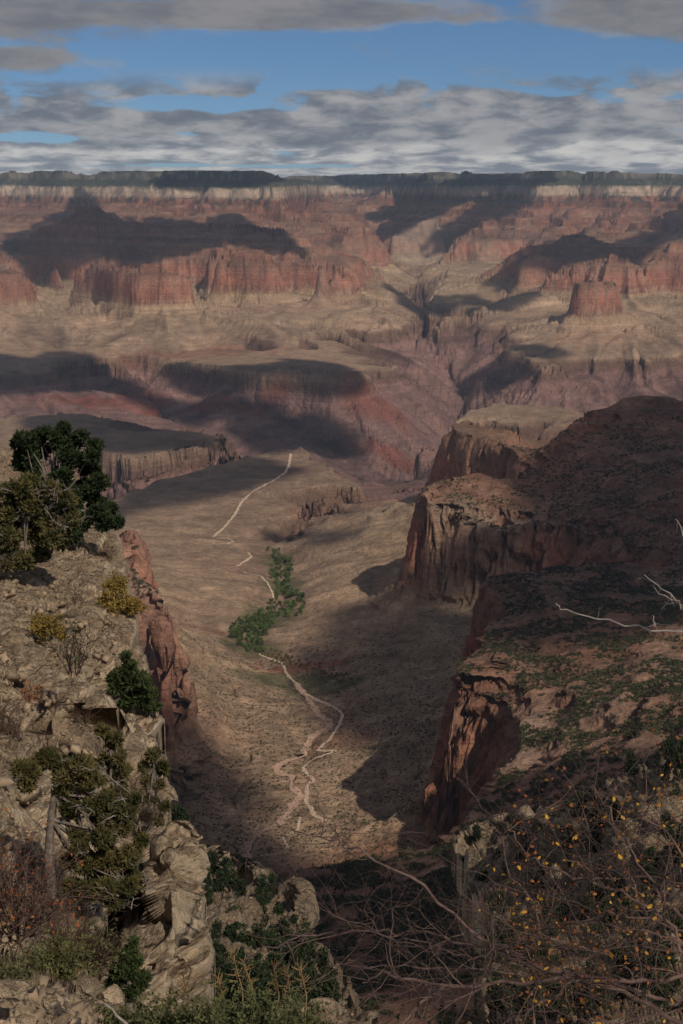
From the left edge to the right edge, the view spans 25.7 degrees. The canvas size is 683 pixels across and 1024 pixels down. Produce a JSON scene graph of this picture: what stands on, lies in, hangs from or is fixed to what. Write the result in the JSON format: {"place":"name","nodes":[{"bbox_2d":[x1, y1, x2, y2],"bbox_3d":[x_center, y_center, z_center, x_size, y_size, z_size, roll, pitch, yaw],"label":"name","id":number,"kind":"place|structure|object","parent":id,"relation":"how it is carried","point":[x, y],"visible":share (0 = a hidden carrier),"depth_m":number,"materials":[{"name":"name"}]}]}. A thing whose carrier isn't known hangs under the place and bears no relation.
{"place":"outdoors","nodes":[
{"label":"outdoors","id":0,"kind":"place"},
{"bbox_2d":[0,444,177,1023],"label":"rocky cliff","id":1,"kind":"structure","parent":0,"point":[76,565],"depth_m":34.14,"materials":[{"name":"stone"}]},
{"bbox_2d":[0,978,29,1001],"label":"boulder","id":2,"kind":"object","parent":1,"relation":"on","point":[12,990],"visible":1,"depth_m":7.21,"materials":[{"name":"stone"}]},
{"bbox_2d":[0,696,36,743],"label":"brown brush","id":3,"kind":"object","parent":1,"relation":"on","point":[3,726],"visible":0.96,"depth_m":24.14,"materials":[{"name":"plant"}]},
{"bbox_2d":[15,1014,34,1023],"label":"boulder","id":4,"kind":"object","parent":1,"relation":"on","point":[24,1019],"visible":1,"depth_m":6.14,"materials":[{"name":"stone"}]},
{"bbox_2d":[20,679,42,704],"bbox_3d":[-5.449,3.142,26.266,0.475,0.444,0.727,0,12,0],"label":"brown brush","id":5,"kind":"object","parent":1,"relation":"on","point":[29,694],"visible":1,"depth_m":26.14,"materials":[{"name":"orange plant"}]},
{"bbox_2d":[27,611,64,643],"bbox_3d":[-7.423,2.890,37.474,0.966,0.783,1.077,0,12,0],"label":"mustard bush","id":6,"kind":"object","parent":1,"relation":"on","point":[42,626],"visible":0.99,"depth_m":37.31,"materials":[{"name":"plant"}]},
{"bbox_2d":[0,471,91,577],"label":"juniper","id":7,"kind":"object","parent":1,"relation":"on","point":[52,524],"visible":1,"depth_m":44.67,"materials":[{"name":"green plant"}]},
{"bbox_2d":[0,731,92,857],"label":"rubble","id":8,"kind":"object","parent":1,"relation":"on","point":[23,798],"visible":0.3,"depth_m":21.05,"materials":[{"name":"stone"}]},
{"bbox_2d":[41,994,60,1010],"bbox_3d":[-1.366,2.302,7.017,0.083,0.078,0.078,5,13,21],"label":"boulder","id":9,"kind":"object","parent":1,"relation":"on","point":[49,1002],"visible":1,"depth_m":7.00,"materials":[{"name":"stone"}]},
{"bbox_2d":[26,718,76,755],"bbox_3d":[-5.077,3.997,25.833,0.974,0.962,1.090,0,12,0],"label":"brown brush","id":10,"kind":"object","parent":1,"relation":"on","point":[48,739],"visible":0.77,"depth_m":25.95,"materials":[{"name":"plant"}]},
{"bbox_2d":[0,973,111,1023],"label":"gravel","id":11,"kind":"structure","parent":1,"relation":"on","point":[80,1010],"depth_m":8.32,"materials":[{"name":"stone"}]},
{"bbox_2d":[0,947,44,989],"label":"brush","id":12,"kind":"object","parent":11,"relation":"on","point":[11,972],"visible":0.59,"depth_m":8.53,"materials":[{"name":"plant"}]},
{"bbox_2d":[18,915,100,981],"bbox_3d":[-1.982,3.069,10.366,0.547,0.439,0.592,-11,16,-43],"label":"yellow brush","id":13,"kind":"object","parent":1,"relation":"on","point":[60,953],"visible":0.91,"depth_m":10.34,"materials":[{"name":"plant"}]},
{"bbox_2d":[0,578,124,732],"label":"rubble","id":14,"kind":"object","parent":1,"relation":"on","point":[49,698],"visible":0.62,"depth_m":34.73,"materials":[{"name":"stone"}]},
{"bbox_2d":[0,808,132,961],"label":"brown brush","id":15,"kind":"object","parent":1,"relation":"on","point":[33,911],"visible":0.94,"depth_m":11.28,"materials":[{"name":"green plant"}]},
{"bbox_2d":[8,420,125,546],"bbox_3d":[-9.364,-0.531,51.113,3.997,5.314,2.245,0,12,0],"label":"pinyon pine","id":16,"kind":"object","parent":1,"relation":"on","point":[34,447],"visible":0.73,"depth_m":50.54,"materials":[{"name":"green plant"}]},
{"bbox_2d":[42,612,106,682],"bbox_3d":[-5.575,2.869,31.275,1.354,1.687,1.327,-3,12,-13],"label":"bare shrub","id":17,"kind":"object","parent":1,"relation":"on","point":[67,657],"visible":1,"depth_m":31.25,"materials":[{"name":"brown plant"}]},
{"bbox_2d":[57,580,94,605],"bbox_3d":[-7.648,2.392,43.436,0.890,1.049,1.085,6,13,25],"label":"brown brush","id":18,"kind":"object","parent":1,"relation":"on","point":[81,598],"visible":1,"depth_m":43.40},
{"bbox_2d":[36,885,116,955],"bbox_3d":[-2.369,3.561,13.021,0.945,0.753,0.899,0,12,0],"label":"brown brush","id":19,"kind":"object","parent":1,"relation":"on","point":[79,928],"visible":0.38,"depth_m":13.04,"materials":[{"name":"plant"}]},
{"bbox_2d":[1,742,158,913],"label":"juniper","id":20,"kind":"object","parent":1,"relation":"on","point":[110,819],"visible":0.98,"depth_m":16.46,"materials":[{"name":"green plant"}]},
{"bbox_2d":[58,694,106,721],"bbox_3d":[-5.485,4.098,31.550,1.060,0.721,0.823,-9,15,-36],"label":"brown brush","id":21,"kind":"object","parent":1,"relation":"on","point":[75,718],"visible":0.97,"depth_m":31.49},
{"bbox_2d":[75,975,102,998],"bbox_3d":[-1.322,2.510,7.884,0.137,0.131,0.115,12,16,44],"label":"boulder","id":22,"kind":"object","parent":1,"relation":"on","point":[88,986],"visible":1,"depth_m":7.86,"materials":[{"name":"stone"}]},
{"bbox_2d":[68,917,131,982],"bbox_3d":[-2.207,3.941,13.588,0.664,0.632,0.622,0,12,0],"label":"brown brush","id":23,"kind":"object","parent":1,"relation":"on","point":[101,957],"visible":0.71,"depth_m":13.57,"materials":[{"name":"plant"}]},
{"bbox_2d":[84,720,134,805],"bbox_3d":[-4.069,4.501,26.486,0.791,1.738,0.742,4,12,17],"label":"juniper","id":24,"kind":"object","parent":1,"relation":"on","point":[112,757],"visible":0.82,"depth_m":26.34,"materials":[{"name":"green plant"}]},
{"bbox_2d":[95,587,129,615],"bbox_3d":[-7.120,2.838,46.505,1.084,1.182,1.220,4,12,17],"label":"mustard bush","id":25,"kind":"object","parent":1,"relation":"on","point":[108,600],"visible":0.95,"depth_m":46.30,"materials":[{"name":"plant"}]},
{"bbox_2d":[101,984,123,1005],"bbox_3d":[-1.242,2.614,8.109,0.127,0.119,0.112,0,12,0],"label":"boulder","id":26,"kind":"object","parent":1,"relation":"on","point":[112,995],"visible":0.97,"depth_m":8.07,"materials":[{"name":"stone"}]},
{"bbox_2d":[101,571,129,593],"bbox_3d":[-7.336,2.380,48.506,0.846,0.834,1.062,8,14,33],"label":"mustard bush","id":27,"kind":"object","parent":1,"relation":"on","point":[117,582],"visible":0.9,"depth_m":48.39,"materials":[{"name":"plant"}]},
{"bbox_2d":[91,994,164,1023],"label":"sage bush","id":28,"kind":"object","parent":1,"relation":"on","point":[111,1018],"visible":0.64,"depth_m":7.95,"materials":[{"name":"plant"}]},
{"bbox_2d":[103,935,152,1012],"bbox_3d":[-2.031,4.382,14.196,0.499,0.840,0.380,-3,12,-13],"label":"juniper","id":29,"kind":"object","parent":1,"relation":"on","point":[130,978],"visible":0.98,"depth_m":14.12,"materials":[{"name":"green plant"}]},
{"bbox_2d":[120,595,148,616],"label":"mustard bush","id":30,"kind":"object","parent":1,"relation":"on","point":[132,606],"visible":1,"depth_m":46.40,"materials":[{"name":"plant"}]},
{"bbox_2d":[105,649,163,713],"bbox_3d":[-5.340,4.336,38.169,1.568,1.823,0.951,2,12,12],"label":"juniper","id":31,"kind":"object","parent":1,"relation":"on","point":[128,681],"visible":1,"depth_m":38.03,"materials":[{"name":"green plant"}]},
{"bbox_2d":[105,776,175,836],"bbox_3d":[-3.391,4.869,24.531,1.458,1.085,1.265,4,13,19],"label":"brown brush","id":32,"kind":"object","parent":1,"relation":"on","point":[146,822],"visible":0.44,"depth_m":24.58,"materials":[{"name":"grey plant"}]},
{"bbox_2d":[137,745,171,833],"bbox_3d":[-3.450,5.121,27.624,0.671,1.757,0.625,0,12,0],"label":"juniper","id":33,"kind":"object","parent":1,"relation":"on","point":[161,767],"visible":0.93,"depth_m":27.54,"materials":[{"name":"green plant"}]},
{"bbox_2d":[98,820,215,1017],"bbox_3d":[-2.770,7.789,21.693,2.010,6.955,12.974,-1,12,-5],"label":"rock pillar","id":34,"kind":"object","parent":1,"relation":"on","point":[170,927],"visible":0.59,"depth_m":19.99,"materials":[{"name":"stone"}]},
{"bbox_2d":[127,987,200,1023],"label":"sage bush","id":35,"kind":"object","parent":1,"relation":"on","point":[168,1016],"visible":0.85,"depth_m":7.75,"materials":[{"name":"plant"}]},
{"bbox_2d":[174,964,191,1013],"bbox_3d":[-0.816,2.510,7.776,0.098,0.460,0.211,0,12,0],"label":"seed stalk","id":36,"kind":"object","parent":35,"relation":"on","point":[183,983],"visible":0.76,"depth_m":7.71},
{"bbox_2d":[171,802,191,820],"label":"round bush","id":37,"kind":"object","parent":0,"point":[178,812],"visible":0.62,"depth_m":63.89,"materials":[{"name":"green plant"}]},
{"bbox_2d":[172,978,250,1023],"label":"sage bush","id":38,"kind":"object","parent":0,"point":[209,1010],"visible":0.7,"depth_m":7.49,"materials":[{"name":"plant"}]},
{"bbox_2d":[225,943,244,1008],"bbox_3d":[-0.530,2.466,7.745,0.105,0.558,0.239,6,13,28],"label":"seed stalk","id":39,"kind":"object","parent":38,"relation":"attached to","point":[236,970],"visible":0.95,"depth_m":7.69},
{"bbox_2d":[298,997,378,1023],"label":"rock ledge","id":40,"kind":"object","parent":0,"point":[343,1016],"visible":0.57,"depth_m":10.55,"materials":[{"name":"stone"}]},
{"bbox_2d":[0,170,682,1023],"bbox_3d":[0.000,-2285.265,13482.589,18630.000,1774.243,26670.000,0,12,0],"label":"canyon terrain","id":41,"kind":"structure","parent":0,"point":[202,354],"depth_m":5922.36,"materials":[{"name":"stone"}]},
{"bbox_2d":[212,453,291,536],"bbox_3d":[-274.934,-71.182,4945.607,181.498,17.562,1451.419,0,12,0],"label":"trail","id":42,"kind":"object","parent":41,"relation":"on","point":[273,480],"visible":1,"depth_m":4895.79,"materials":[{"name":"soil"}]},
{"bbox_2d":[206,845,363,1020],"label":"rocky spur","id":43,"kind":"structure","parent":41,"relation":"attached to","point":[252,909],"depth_m":244.95,"materials":[{"name":"stone"}]},
{"bbox_2d":[202,877,213,905],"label":"dark conifer","id":44,"kind":"object","parent":43,"relation":"on","point":[209,900],"visible":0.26,"depth_m":257.62,"materials":[{"name":"green plant"}]},
{"bbox_2d":[208,850,221,881],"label":"dark conifer","id":45,"kind":"object","parent":43,"relation":"on","point":[215,862],"visible":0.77,"depth_m":318.53,"materials":[{"name":"green plant"}]},
{"bbox_2d":[212,869,227,893],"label":"dark conifer","id":46,"kind":"object","parent":43,"relation":"on","point":[218,886],"visible":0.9,"depth_m":278.13,"materials":[{"name":"green plant"}]},
{"bbox_2d":[213,938,228,959],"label":"dark conifer","id":47,"kind":"object","parent":43,"relation":"on","point":[218,947],"visible":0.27,"depth_m":179.84,"materials":[{"name":"green plant"}]},
{"bbox_2d":[220,923,237,942],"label":"dark conifer","id":48,"kind":"object","parent":43,"relation":"on","point":[230,932],"visible":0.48,"depth_m":203.98,"materials":[{"name":"green plant"}]},
{"bbox_2d":[221,959,237,995],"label":"dark conifer","id":49,"kind":"object","parent":43,"relation":"on","point":[227,969],"visible":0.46,"depth_m":161.28,"materials":[{"name":"green plant"}]},
{"bbox_2d":[223,860,239,892],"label":"dark conifer","id":50,"kind":"object","parent":43,"relation":"on","point":[230,874],"visible":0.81,"depth_m":289.50,"materials":[{"name":"green plant"}]},
{"bbox_2d":[232,878,247,897],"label":"dark conifer","id":51,"kind":"object","parent":43,"relation":"on","point":[239,891],"visible":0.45,"depth_m":262.73,"materials":[{"name":"green plant"}]},
{"bbox_2d":[237,921,250,945],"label":"dark conifer","id":52,"kind":"object","parent":43,"relation":"on","point":[243,938],"visible":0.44,"depth_m":206.18,"materials":[{"name":"green plant"}]},
{"bbox_2d":[236,977,259,1011],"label":"dark conifer","id":53,"kind":"object","parent":43,"relation":"on","point":[244,985],"visible":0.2,"depth_m":142.04,"materials":[{"name":"green plant"}]},
{"bbox_2d":[249,958,265,984],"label":"dark conifer","id":54,"kind":"object","parent":43,"relation":"on","point":[257,969],"visible":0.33,"depth_m":151.09,"materials":[{"name":"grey plant"}]},
{"bbox_2d":[251,923,266,947],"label":"dark conifer","id":55,"kind":"object","parent":43,"relation":"on","point":[259,932],"visible":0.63,"depth_m":205.24,"materials":[{"name":"green plant"}]},
{"bbox_2d":[205,972,315,1023],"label":"sage bush","id":56,"kind":"object","parent":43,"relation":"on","point":[261,1015],"visible":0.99,"depth_m":7.29,"materials":[{"name":"plant"}]},
{"bbox_2d":[254,874,272,904],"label":"dark conifer","id":57,"kind":"object","parent":43,"relation":"on","point":[261,885],"visible":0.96,"depth_m":277.31,"materials":[{"name":"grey plant"}]},
{"bbox_2d":[258,976,279,1011],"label":"dark conifer","id":58,"kind":"object","parent":43,"relation":"on","point":[271,987],"visible":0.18,"depth_m":143.12,"materials":[{"name":"green plant"}]},
{"bbox_2d":[265,872,278,900],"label":"dark conifer","id":59,"kind":"object","parent":43,"relation":"on","point":[272,878],"visible":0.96,"depth_m":287.75,"materials":[{"name":"green plant"}]},
{"bbox_2d":[262,948,282,980],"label":"dark conifer","id":60,"kind":"object","parent":43,"relation":"on","point":[271,956],"visible":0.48,"depth_m":172.85,"materials":[{"name":"green plant"}]},
{"bbox_2d":[275,977,290,1004],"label":"dark conifer","id":61,"kind":"object","parent":43,"relation":"on","point":[282,982],"visible":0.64,"depth_m":158.36,"materials":[{"name":"green plant"}]},
{"bbox_2d":[287,942,302,971],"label":"dark conifer","id":62,"kind":"object","parent":43,"relation":"on","point":[296,955],"visible":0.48,"depth_m":183.37,"materials":[{"name":"green plant"}]},
{"bbox_2d":[298,929,316,961],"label":"dark conifer","id":63,"kind":"object","parent":43,"relation":"on","point":[310,946],"visible":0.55,"depth_m":206.17,"materials":[{"name":"green plant"}]},
{"bbox_2d":[279,995,338,1023],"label":"sage bush","id":64,"kind":"object","parent":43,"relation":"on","point":[311,1012],"visible":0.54,"depth_m":7.98,"materials":[{"name":"plant"}]},
{"bbox_2d":[266,958,282,1004],"bbox_3d":[-0.354,2.500,7.760,0.084,0.486,0.229,-3,12,-13],"label":"seed stalk","id":65,"kind":"object","parent":64,"relation":"on","point":[274,966],"visible":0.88,"depth_m":7.70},
{"bbox_2d":[280,963,297,1009],"bbox_3d":[-0.278,2.516,7.771,0.103,0.452,0.224,0,12,0],"label":"seed stalk","id":66,"kind":"object","parent":64,"relation":"in","point":[286,975],"visible":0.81,"depth_m":7.70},
{"bbox_2d":[291,957,312,1023],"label":"seed stalk","id":67,"kind":"object","parent":64,"relation":"on","point":[301,977],"visible":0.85,"depth_m":7.71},
{"bbox_2d":[303,983,324,1002],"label":"dark conifer","id":68,"kind":"object","parent":43,"relation":"on","point":[313,993],"visible":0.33,"depth_m":145.81,"materials":[{"name":"green plant"}]},
{"bbox_2d":[312,945,336,983],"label":"dark conifer","id":69,"kind":"object","parent":43,"relation":"on","point":[322,963],"visible":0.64,"depth_m":177.56,"materials":[{"name":"green plant"}]},
{"bbox_2d":[321,971,341,1002],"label":"dark conifer","id":70,"kind":"object","parent":43,"relation":"on","point":[330,988],"visible":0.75,"depth_m":159.13,"materials":[{"name":"green plant"}]},
{"bbox_2d":[241,683,333,866],"bbox_3d":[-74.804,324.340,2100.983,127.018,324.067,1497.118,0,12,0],"label":"dry wash","id":71,"kind":"object","parent":41,"relation":"on","point":[295,789],"visible":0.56,"depth_m":2331.95},
{"bbox_2d":[259,653,343,820],"bbox_3d":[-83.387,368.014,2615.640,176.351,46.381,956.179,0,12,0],"label":"trail","id":72,"kind":"object","parent":41,"relation":"on","point":[318,749],"visible":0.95,"depth_m":2470.98,"materials":[{"name":"soil"}]},
{"bbox_2d":[130,409,682,1023],"bbox_3d":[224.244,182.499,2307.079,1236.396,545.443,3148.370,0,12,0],"label":"desert brush","id":73,"kind":"object","parent":41,"relation":"on","point":[440,873],"visible":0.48,"depth_m":1795.93,"materials":[{"name":"plant"}]},
{"bbox_2d":[451,744,682,1023],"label":"shaded spur","id":74,"kind":"structure","parent":41,"relation":"attached to","point":[464,844],"depth_m":294.78,"materials":[{"name":"stone"}]},
{"bbox_2d":[182,680,682,1023],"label":"yellow leaved bush","id":75,"kind":"object","parent":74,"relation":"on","point":[568,973],"visible":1,"depth_m":4.59,"materials":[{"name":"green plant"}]},
{"bbox_2d":[474,861,488,888],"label":"dark conifer","id":76,"kind":"object","parent":74,"relation":"on","point":[480,877],"visible":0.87,"depth_m":386.93,"materials":[{"name":"green plant"}]},
{"bbox_2d":[489,888,511,913],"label":"dark conifer","id":77,"kind":"object","parent":74,"relation":"on","point":[501,893],"visible":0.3,"depth_m":272.98,"materials":[{"name":"green plant"}]},
{"bbox_2d":[486,967,515,1023],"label":"dark conifer","id":78,"kind":"object","parent":74,"relation":"on","point":[492,990],"visible":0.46,"depth_m":153.63,"materials":[{"name":"green plant"}]},
{"bbox_2d":[505,964,521,999],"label":"dark conifer","id":79,"kind":"object","parent":74,"relation":"on","point":[514,985],"visible":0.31,"depth_m":163.21,"materials":[{"name":"green plant"}]},
{"bbox_2d":[510,955,553,1023],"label":"dark conifer","id":80,"kind":"object","parent":74,"relation":"on","point":[538,1015],"visible":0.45,"depth_m":145.49,"materials":[{"name":"green plant"}]},
{"bbox_2d":[527,940,551,975],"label":"dark conifer","id":81,"kind":"object","parent":74,"relation":"on","point":[544,952],"visible":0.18,"depth_m":172.61,"materials":[{"name":"green plant"}]},
{"bbox_2d":[542,973,573,1022],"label":"dark conifer","id":82,"kind":"object","parent":74,"relation":"on","point":[556,1001],"visible":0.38,"depth_m":144.70,"materials":[{"name":"green plant"}]},
{"bbox_2d":[555,892,572,927],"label":"dark conifer","id":83,"kind":"object","parent":74,"relation":"on","point":[564,910],"visible":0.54,"depth_m":253.68,"materials":[{"name":"green plant"}]},
{"bbox_2d":[556,967,583,1014],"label":"dark conifer","id":84,"kind":"object","parent":74,"relation":"on","point":[575,998],"visible":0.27,"depth_m":147.82,"materials":[{"name":"green plant"}]},
{"bbox_2d":[575,790,589,817],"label":"dark conifer","id":85,"kind":"object","parent":74,"relation":"on","point":[580,797],"visible":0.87,"depth_m":336.94,"materials":[{"name":"green plant"}]},
{"bbox_2d":[576,891,595,920],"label":"dark conifer","id":86,"kind":"object","parent":74,"relation":"on","point":[586,901],"visible":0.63,"depth_m":244.84,"materials":[{"name":"green plant"}]},
{"bbox_2d":[576,923,600,956],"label":"dark conifer","id":87,"kind":"object","parent":74,"relation":"on","point":[598,945],"visible":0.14,"depth_m":176.53,"materials":[{"name":"green plant"}]},
{"bbox_2d":[577,957,602,1008],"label":"dark conifer","id":88,"kind":"object","parent":74,"relation":"on","point":[588,967],"visible":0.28,"depth_m":149.60,"materials":[{"name":"green plant"}]},
{"bbox_2d":[588,879,604,912],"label":"dark conifer","id":89,"kind":"object","parent":74,"relation":"on","point":[597,889],"visible":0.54,"depth_m":249.86,"materials":[{"name":"green plant"}]},
{"bbox_2d":[585,963,613,1016],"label":"dark conifer","id":90,"kind":"object","parent":74,"relation":"on","point":[598,1002],"visible":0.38,"depth_m":142.14,"materials":[{"name":"green plant"}]},
{"bbox_2d":[611,874,625,904],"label":"dark conifer","id":91,"kind":"object","parent":74,"relation":"on","point":[617,894],"visible":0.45,"depth_m":241.62,"materials":[{"name":"green plant"}]},
{"bbox_2d":[611,943,645,1012],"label":"dark conifer","id":92,"kind":"object","parent":74,"relation":"on","point":[619,994],"visible":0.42,"depth_m":142.53,"materials":[{"name":"green plant"}]},
{"bbox_2d":[624,750,637,776],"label":"dark conifer","id":93,"kind":"object","parent":74,"relation":"on","point":[630,756],"visible":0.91,"depth_m":315.15,"materials":[{"name":"green plant"}]},
{"bbox_2d":[632,949,653,1000],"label":"dark conifer","id":94,"kind":"object","parent":74,"relation":"on","point":[649,959],"visible":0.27,"depth_m":145.84,"materials":[{"name":"green plant"}]},
{"bbox_2d":[634,890,656,921],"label":"dark conifer","id":95,"kind":"object","parent":74,"relation":"on","point":[641,913],"visible":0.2,"depth_m":198.29,"materials":[{"name":"green plant"}]},
{"bbox_2d":[641,859,656,896],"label":"dark conifer","id":96,"kind":"object","parent":74,"relation":"on","point":[651,869],"visible":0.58,"depth_m":229.01,"materials":[{"name":"green plant"}]},
{"bbox_2d":[640,845,658,870],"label":"dark conifer","id":97,"kind":"object","parent":74,"relation":"on","point":[652,849],"visible":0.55,"depth_m":243.20,"materials":[{"name":"green plant"}]},
{"bbox_2d":[650,970,669,1013],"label":"dark conifer","id":98,"kind":"object","parent":74,"relation":"on","point":[660,994],"visible":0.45,"depth_m":132.45,"materials":[{"name":"green plant"}]},
{"bbox_2d":[640,938,680,1009],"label":"dark conifer","id":99,"kind":"object","parent":74,"relation":"on","point":[659,958],"visible":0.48,"depth_m":137.28,"materials":[{"name":"green plant"}]},
{"bbox_2d":[659,810,677,838],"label":"dark conifer","id":100,"kind":"object","parent":74,"relation":"on","point":[667,827],"visible":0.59,"depth_m":249.52,"materials":[{"name":"green plant"}]},
{"bbox_2d":[664,737,676,760],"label":"dark conifer","id":101,"kind":"object","parent":74,"relation":"on","point":[669,743],"visible":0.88,"depth_m":296.52,"materials":[{"name":"green plant"}]},
{"bbox_2d":[661,905,682,933],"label":"dark conifer","id":102,"kind":"object","parent":74,"relation":"on","point":[676,919],"visible":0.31,"depth_m":170.95,"materials":[{"name":"green plant"}]},
{"bbox_2d":[667,820,682,865],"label":"dark conifer","id":103,"kind":"object","parent":74,"relation":"on","point":[674,849],"visible":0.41,"depth_m":232.83,"materials":[{"name":"green plant"}]},
{"bbox_2d":[670,743,682,781],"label":"dark conifer","id":104,"kind":"object","parent":74,"relation":"on","point":[679,765],"visible":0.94,"depth_m":283.45,"materials":[{"name":"green plant"}]},
{"bbox_2d":[0,0,682,177],"label":"sky","id":105,"kind":"structure","parent":0,"point":[284,88],"materials":[{"name":"blue"}]},
{"bbox_2d":[556,603,682,635],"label":"dead branch","id":106,"kind":"object","parent":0,"point":[656,630],"visible":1,"depth_m":3.73,"materials":[{"name":"grey wood"}]},
{"bbox_2d":[637,519,682,609],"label":"dead branch","id":107,"kind":"object","parent":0,"point":[671,599],"visible":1,"depth_m":3.62,"materials":[{"name":"grey wood"}]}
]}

